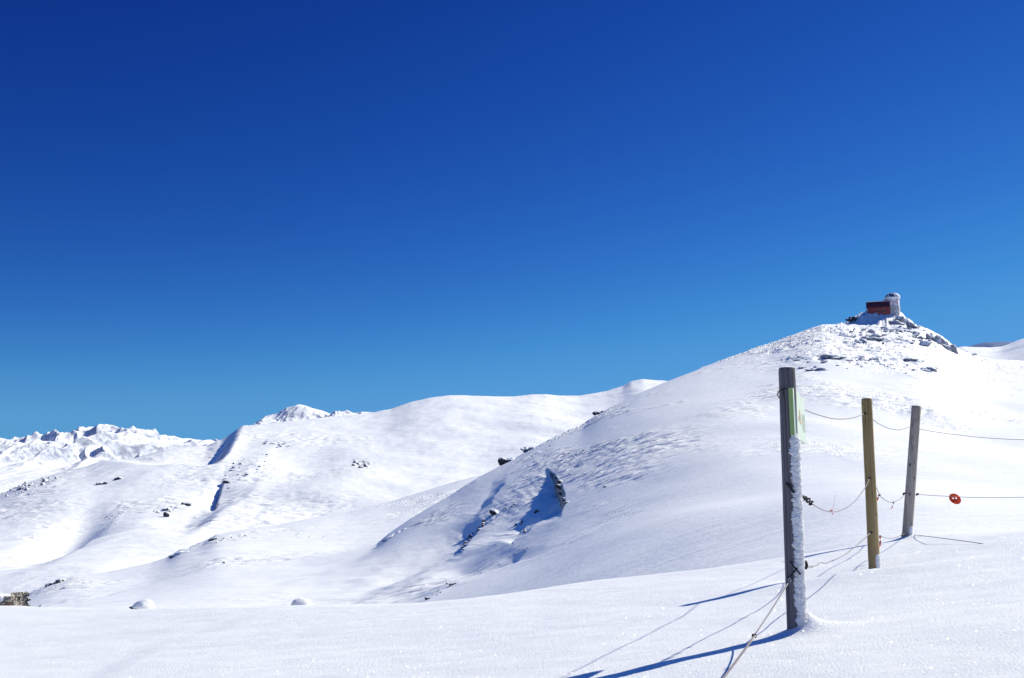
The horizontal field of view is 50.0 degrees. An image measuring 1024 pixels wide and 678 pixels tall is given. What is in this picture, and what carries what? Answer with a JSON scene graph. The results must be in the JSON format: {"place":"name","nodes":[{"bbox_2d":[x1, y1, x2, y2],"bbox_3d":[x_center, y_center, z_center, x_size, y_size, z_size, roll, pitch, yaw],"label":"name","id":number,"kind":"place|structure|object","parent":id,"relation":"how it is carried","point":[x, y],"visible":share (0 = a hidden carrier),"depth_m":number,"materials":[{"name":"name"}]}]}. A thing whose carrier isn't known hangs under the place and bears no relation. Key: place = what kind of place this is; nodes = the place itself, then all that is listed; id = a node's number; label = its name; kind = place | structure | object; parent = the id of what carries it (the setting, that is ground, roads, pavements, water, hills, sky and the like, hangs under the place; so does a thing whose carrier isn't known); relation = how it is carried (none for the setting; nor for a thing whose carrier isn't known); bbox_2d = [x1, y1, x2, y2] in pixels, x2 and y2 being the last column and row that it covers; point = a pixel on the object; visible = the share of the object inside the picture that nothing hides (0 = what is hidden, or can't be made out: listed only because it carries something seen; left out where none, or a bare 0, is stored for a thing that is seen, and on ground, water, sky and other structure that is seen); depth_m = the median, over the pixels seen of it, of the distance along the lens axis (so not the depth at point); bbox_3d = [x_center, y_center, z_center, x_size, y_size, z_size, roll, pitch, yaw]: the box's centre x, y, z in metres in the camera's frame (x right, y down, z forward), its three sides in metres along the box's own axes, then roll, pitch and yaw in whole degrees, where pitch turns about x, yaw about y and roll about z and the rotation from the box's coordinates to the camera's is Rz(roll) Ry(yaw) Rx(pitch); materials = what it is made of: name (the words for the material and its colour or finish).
{"place":"outdoors","nodes":[
{"label":"outdoors","id":0,"kind":"place"},
{"bbox_2d":[0,424,217,492],"bbox_3d":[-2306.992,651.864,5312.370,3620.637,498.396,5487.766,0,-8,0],"label":"hills","id":1,"kind":"structure","parent":0,"point":[36,455],"depth_m":4366.97,"materials":[{"name":"white snow"}]},
{"bbox_2d":[27,475,481,608],"bbox_3d":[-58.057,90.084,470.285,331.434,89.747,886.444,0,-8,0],"label":"saddle","id":2,"kind":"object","parent":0,"point":[363,527],"visible":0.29,"depth_m":300.81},
{"bbox_2d":[45,579,62,586],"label":"rock outcrop","id":3,"kind":"object","parent":2,"relation":"on","point":[56,581],"visible":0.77,"depth_m":281.23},
{"bbox_2d":[168,550,190,558],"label":"rock outcrop","id":4,"kind":"object","parent":2,"relation":"on","point":[175,554],"visible":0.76,"depth_m":315.80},
{"bbox_2d":[253,404,372,424],"bbox_3d":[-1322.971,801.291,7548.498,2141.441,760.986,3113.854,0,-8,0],"label":"peak","id":5,"kind":"structure","parent":0,"point":[299,412],"depth_m":7456.65,"materials":[{"name":"white snow"}]},
{"bbox_2d":[0,379,666,593],"bbox_3d":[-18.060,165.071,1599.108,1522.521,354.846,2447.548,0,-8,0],"label":"mountain","id":6,"kind":"structure","parent":0,"point":[51,531],"depth_m":1042.31,"materials":[{"name":"white snow"}]},
{"bbox_2d":[163,511,168,516],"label":"rock","id":7,"kind":"object","parent":6,"relation":"on","point":[165,513],"visible":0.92,"depth_m":844.15,"materials":[{"name":"grey stone"}]},
{"bbox_2d":[4,336,989,594],"bbox_3d":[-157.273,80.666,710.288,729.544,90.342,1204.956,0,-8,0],"label":"scattered stones","id":8,"kind":"object","parent":6,"relation":"on","point":[370,468],"visible":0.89,"depth_m":886.91,"materials":[{"name":"grey stone"}]},
{"bbox_2d":[0,531,1023,677],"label":"snow ground","id":9,"kind":"structure","parent":0,"point":[914,606],"depth_m":8.21,"materials":[{"name":"white snow"}]},
{"bbox_2d":[0,591,30,605],"bbox_3d":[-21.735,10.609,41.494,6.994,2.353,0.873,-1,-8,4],"label":"stone hut","id":10,"kind":"object","parent":9,"relation":"on","point":[18,599],"visible":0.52,"depth_m":41.26,"materials":[{"name":"grey stone"}]},
{"bbox_2d":[129,599,154,608],"bbox_3d":[-5.743,4.134,17.084,0.334,0.174,0.339,-6,-10,37],"label":"boulder","id":11,"kind":"object","parent":9,"relation":"on","point":[145,604],"visible":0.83,"depth_m":16.99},
{"bbox_2d":[291,597,312,604],"bbox_3d":[-3.184,3.991,16.599,0.345,0.162,0.335,0,-8,0],"label":"boulder","id":12,"kind":"object","parent":9,"relation":"on","point":[301,601],"visible":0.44,"depth_m":16.50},
{"bbox_2d":[777,367,807,629],"bbox_3d":[1.702,1.141,6.612,0.117,1.953,0.160,3,-9,-21],"label":"fence post","id":13,"kind":"object","parent":9,"relation":"on","point":[796,587],"visible":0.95,"depth_m":6.60,"materials":[{"name":"grey wood"}]},
{"bbox_2d":[722,561,800,677],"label":"guy rope","id":14,"kind":"object","parent":13,"relation":"attached to","point":[749,642],"visible":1,"depth_m":5.82,"materials":[{"name":"fabric"}]},
{"bbox_2d":[788,388,805,443],"bbox_3d":[1.786,0.485,6.863,0.031,0.323,0.448,-4,-9,23],"label":"sign board","id":15,"kind":"object","parent":13,"relation":"attached to","point":[801,419],"visible":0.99,"depth_m":6.80,"materials":[{"name":"white plastic"}]},
{"bbox_2d":[804,533,982,569],"bbox_3d":[3.555,1.769,9.511,1.015,0.165,6.874,-4,-9,25],"label":"rope","id":16,"kind":"object","parent":13,"relation":"attached to","point":[812,566],"visible":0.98,"depth_m":9.22,"materials":[{"name":"grey fabric"}]},
{"bbox_2d":[785,478,1022,511],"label":"rope","id":17,"kind":"object","parent":13,"relation":"attached to","point":[807,500],"visible":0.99,"depth_m":9.30,"materials":[{"name":"fabric"}]},
{"bbox_2d":[949,493,960,503],"bbox_3d":[5.190,1.869,12.858,0.143,0.143,0.013,1,-38,-9],"label":"marker disc","id":18,"kind":"object","parent":17,"relation":"hanging from","point":[956,501],"visible":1,"depth_m":12.85,"materials":[{"name":"red plastic"}]},
{"bbox_2d":[805,410,1023,439],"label":"rope","id":19,"kind":"object","parent":13,"relation":"attached to","point":[907,427],"visible":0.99,"depth_m":11.94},
{"bbox_2d":[861,398,880,568],"bbox_3d":[3.253,1.465,9.938,0.103,1.859,0.109,0,-8,0],"label":"fence post","id":20,"kind":"object","parent":9,"relation":"on","point":[874,559],"visible":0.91,"depth_m":9.92,"materials":[{"name":"brown wood"}]},
{"bbox_2d":[902,405,920,536],"bbox_3d":[4.637,1.697,12.778,0.334,1.849,0.121,0,-8,0],"label":"fence post","id":21,"kind":"object","parent":9,"relation":"on","point":[909,505],"visible":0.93,"depth_m":12.76,"materials":[{"name":"grey wood"}]},
{"bbox_2d":[0,0,1023,439],"label":"sky","id":22,"kind":"structure","parent":0,"point":[218,217],"materials":[{"name":"blue"}]},
{"bbox_2d":[41,311,1023,606],"bbox_3d":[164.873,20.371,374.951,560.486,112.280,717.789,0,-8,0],"label":"observatory hill","id":23,"kind":"structure","parent":0,"point":[687,469],"depth_m":162.10,"materials":[{"name":"white snow"}]},
{"bbox_2d":[382,528,405,541],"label":"rock outcrop","id":24,"kind":"object","parent":23,"relation":"on","point":[386,538],"visible":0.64,"depth_m":222.87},
{"bbox_2d":[489,509,499,514],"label":"rock","id":25,"kind":"object","parent":23,"relation":"on","point":[493,511],"visible":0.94,"depth_m":190.53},
{"bbox_2d":[498,457,514,465],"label":"rock outcrop","id":26,"kind":"object","parent":23,"relation":"on","point":[501,460],"visible":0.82,"depth_m":279.73,"materials":[{"name":"grey stone"}]},
{"bbox_2d":[520,447,534,452],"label":"rock outcrop","id":27,"kind":"object","parent":23,"relation":"on","point":[524,449],"visible":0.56,"depth_m":286.88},
{"bbox_2d":[805,368,827,370],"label":"rock outcrop","id":28,"kind":"object","parent":23,"relation":"on","point":[817,369],"visible":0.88,"depth_m":271.91,"materials":[{"name":"grey stone"}]},
{"bbox_2d":[820,354,842,359],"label":"rock outcrop","id":29,"kind":"object","parent":23,"relation":"on","point":[829,356],"visible":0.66,"depth_m":297.75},
{"bbox_2d":[846,317,857,321],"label":"rock outcrop","id":30,"kind":"object","parent":23,"relation":"on","point":[850,319],"visible":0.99,"depth_m":501.99,"materials":[{"name":"black stone"}]},
{"bbox_2d":[854,338,867,343],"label":"rock outcrop","id":31,"kind":"object","parent":23,"relation":"on","point":[860,341],"visible":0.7,"depth_m":353.06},
{"bbox_2d":[866,337,890,341],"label":"rock outcrop","id":32,"kind":"object","parent":23,"relation":"on","point":[877,339],"visible":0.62,"depth_m":369.62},
{"bbox_2d":[866,293,899,315],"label":"observatory","id":33,"kind":"structure","parent":23,"relation":"on","point":[889,303],"depth_m":500.89,"materials":[{"name":"stone"}]},
{"bbox_2d":[888,320,904,324],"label":"rock outcrop","id":34,"kind":"object","parent":23,"relation":"on","point":[894,322],"visible":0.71,"depth_m":486.88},
{"bbox_2d":[895,315,909,322],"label":"rock outcrop","id":35,"kind":"object","parent":23,"relation":"on","point":[901,318],"visible":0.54,"depth_m":495.07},
{"bbox_2d":[905,321,918,328],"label":"rock outcrop","id":36,"kind":"object","parent":23,"relation":"on","point":[909,324],"visible":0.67,"depth_m":464.84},
{"bbox_2d":[903,358,923,361],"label":"rock outcrop","id":37,"kind":"object","parent":23,"relation":"on","point":[908,359],"visible":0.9,"depth_m":308.46,"materials":[{"name":"grey stone"}]},
{"bbox_2d":[919,340,930,346],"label":"rock","id":38,"kind":"object","parent":23,"relation":"on","point":[925,343],"visible":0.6,"depth_m":369.49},
{"bbox_2d":[920,366,936,371],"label":"rock outcrop","id":39,"kind":"object","parent":23,"relation":"on","point":[929,369],"visible":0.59,"depth_m":293.56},
{"bbox_2d":[926,333,941,344],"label":"rock outcrop","id":40,"kind":"object","parent":23,"relation":"on","point":[937,338],"visible":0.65,"depth_m":401.73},
{"bbox_2d":[941,338,951,352],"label":"rock outcrop","id":41,"kind":"object","parent":23,"relation":"on","point":[945,344],"visible":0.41,"depth_m":403.82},
{"bbox_2d":[949,344,957,353],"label":"rock outcrop","id":42,"kind":"object","parent":23,"relation":"on","point":[953,348],"visible":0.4,"depth_m":410.22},
{"bbox_2d":[957,338,1023,360],"bbox_3d":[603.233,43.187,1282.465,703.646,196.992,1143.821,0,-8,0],"label":"ridge","id":43,"kind":"structure","parent":0,"point":[1013,350],"depth_m":1253.69,"materials":[{"name":"white snow"}]},
{"bbox_2d":[968,342,1012,346],"bbox_3d":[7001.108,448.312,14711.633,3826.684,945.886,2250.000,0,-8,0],"label":"blue hills","id":44,"kind":"structure","parent":0,"point":[992,344],"depth_m":14813.92,"materials":[{"name":"snow"}]}
]}

